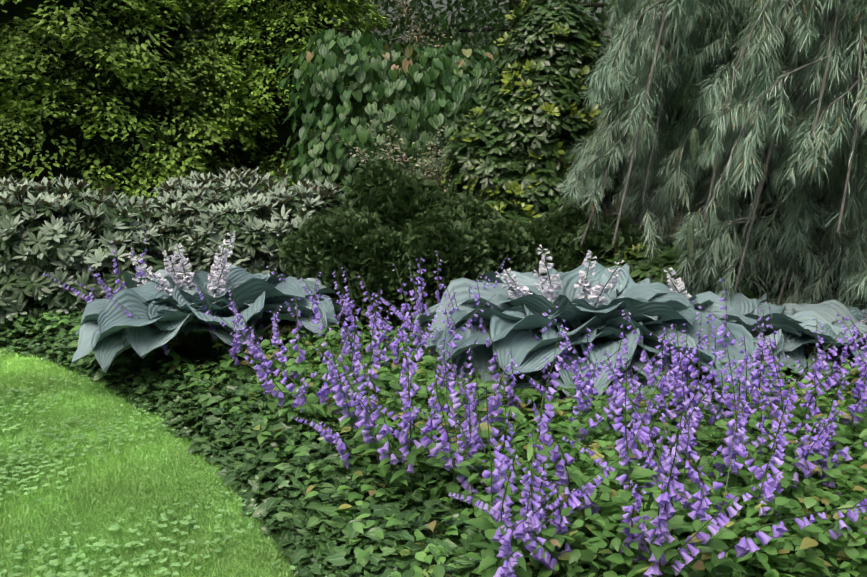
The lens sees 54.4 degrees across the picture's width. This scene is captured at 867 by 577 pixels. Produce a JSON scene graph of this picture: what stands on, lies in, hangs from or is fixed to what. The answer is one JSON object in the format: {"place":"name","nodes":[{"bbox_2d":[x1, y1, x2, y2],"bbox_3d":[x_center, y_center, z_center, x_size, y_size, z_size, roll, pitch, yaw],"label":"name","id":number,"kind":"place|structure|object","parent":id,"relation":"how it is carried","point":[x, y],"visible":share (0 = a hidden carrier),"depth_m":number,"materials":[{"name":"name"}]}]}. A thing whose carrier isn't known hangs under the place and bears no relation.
{"place":"outdoors","nodes":[
{"label":"outdoors","id":0,"kind":"place"},
{"bbox_2d":[0,342,311,576],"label":"lawn grass","id":1,"kind":"structure","parent":0,"point":[14,369],"depth_m":3.63,"materials":[{"name":"green plant"}]},
{"bbox_2d":[0,346,297,576],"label":"clover","id":2,"kind":"object","parent":1,"relation":"on","point":[113,545],"visible":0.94,"depth_m":3.46,"materials":[{"name":"green plant"}]},
{"bbox_2d":[0,113,650,576],"bbox_3d":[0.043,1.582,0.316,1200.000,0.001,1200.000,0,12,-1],"label":"ground","id":3,"kind":"structure","parent":0,"point":[242,543],"depth_m":3.36,"materials":[{"name":"green plant"}]},
{"bbox_2d":[39,56,613,308],"bbox_3d":[-1.472,-1.121,6.914,6.071,2.532,2.154,0,12,-1],"label":"rhododendron truss","id":4,"kind":"object","parent":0,"point":[40,189],"visible":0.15,"depth_m":6.93,"materials":[{"name":"plant"}]},
{"bbox_2d":[4,151,866,576],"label":"bed soil","id":5,"kind":"structure","parent":0,"point":[182,351],"depth_m":5.61,"materials":[{"name":"brown soil"}]},
{"bbox_2d":[0,166,345,337],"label":"rhododendron shrub","id":6,"kind":"object","parent":5,"relation":"on","point":[59,251],"visible":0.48,"depth_m":6.55,"materials":[{"name":"green plant"}]},
{"bbox_2d":[0,0,430,216],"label":"hedge","id":7,"kind":"object","parent":5,"relation":"on","point":[219,68],"depth_m":9.18,"materials":[{"name":"green plant"}]},
{"bbox_2d":[387,0,451,80],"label":"tan plumes","id":8,"kind":"object","parent":7,"relation":"attached to","point":[399,1],"visible":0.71,"depth_m":9.99,"materials":[{"name":"green plant"}]},
{"bbox_2d":[297,104,446,166],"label":"broad limbs","id":9,"kind":"object","parent":5,"relation":"on","point":[375,141],"visible":0.02,"depth_m":8.73,"materials":[{"name":"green plant"}]},
{"bbox_2d":[275,27,499,197],"bbox_3d":[-0.288,-1.639,9.110,2.780,2.242,2.028,0,12,-1],"label":"broadleaf","id":10,"kind":"object","parent":5,"relation":"on","point":[460,79],"visible":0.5,"depth_m":8.55,"materials":[{"name":"green plant"}]},
{"bbox_2d":[334,122,450,191],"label":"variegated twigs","id":11,"kind":"object","parent":5,"relation":"on","point":[431,163],"visible":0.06,"depth_m":7.92,"materials":[{"name":"brown plant"}]},
{"bbox_2d":[335,120,456,194],"bbox_3d":[-0.178,-0.964,7.981,1.439,1.232,1.214,0,12,-1],"label":"shrub","id":12,"kind":"object","parent":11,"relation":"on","point":[429,176],"visible":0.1,"depth_m":7.92,"materials":[{"name":"green plant"}]},
{"bbox_2d":[0,1,846,330],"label":"rhododendron","id":13,"kind":"object","parent":5,"relation":"on","point":[278,187],"depth_m":6.43,"materials":[{"name":"green plant"}]},
{"bbox_2d":[0,305,866,576],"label":"ivy","id":14,"kind":"object","parent":5,"relation":"on","point":[254,468],"visible":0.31,"depth_m":3.44,"materials":[{"name":"green plant"}]},
{"bbox_2d":[10,294,866,576],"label":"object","id":15,"kind":"object","parent":5,"relation":"on","point":[604,525],"visible":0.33,"depth_m":3.17,"materials":[{"name":"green plant"}]},
{"bbox_2d":[44,231,866,576],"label":"flowers","id":16,"kind":"object","parent":5,"relation":"on","point":[700,507],"visible":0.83,"depth_m":3.23,"materials":[{"name":"purple plant"}]},
{"bbox_2d":[45,235,866,576],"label":"foliage","id":17,"kind":"object","parent":5,"relation":"on","point":[487,567],"depth_m":3.21,"materials":[{"name":"green plant"}]},
{"bbox_2d":[278,158,645,347],"bbox_3d":[0.368,-0.304,6.220,2.787,1.340,1.541,-7,14,-30],"label":"shrub","id":18,"kind":"object","parent":5,"relation":"on","point":[470,237],"depth_m":5.57,"materials":[{"name":"green plant"}]},
{"bbox_2d":[71,231,866,411],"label":"hosta","id":19,"kind":"object","parent":5,"relation":"on","point":[108,331],"depth_m":4.60,"materials":[{"name":"teal plant"}]},
{"bbox_2d":[130,232,866,392],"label":"hosta stalks","id":20,"kind":"object","parent":19,"relation":"attached to","point":[202,349],"visible":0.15,"depth_m":5.18,"materials":[{"name":"plant"}]},
{"bbox_2d":[439,0,862,309],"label":"shrub","id":21,"kind":"object","parent":5,"relation":"on","point":[493,183],"visible":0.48,"depth_m":6.94,"materials":[{"name":"green plant"}]},
{"bbox_2d":[557,0,866,380],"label":"pine","id":22,"kind":"object","parent":5,"relation":"on","point":[695,33],"depth_m":5.47,"materials":[{"name":"green plant"}]},
{"bbox_2d":[686,128,788,266],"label":"pine cones","id":23,"kind":"object","parent":22,"relation":"attached to","point":[694,159],"visible":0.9,"depth_m":5.11,"materials":[{"name":"green plant"}]},
{"bbox_2d":[181,0,856,203],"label":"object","id":24,"kind":"object","parent":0,"point":[472,22],"depth_m":14.41,"materials":[{"name":"green plant"}]},
{"bbox_2d":[187,0,856,111],"label":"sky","id":25,"kind":"structure","parent":0,"point":[606,32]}
]}

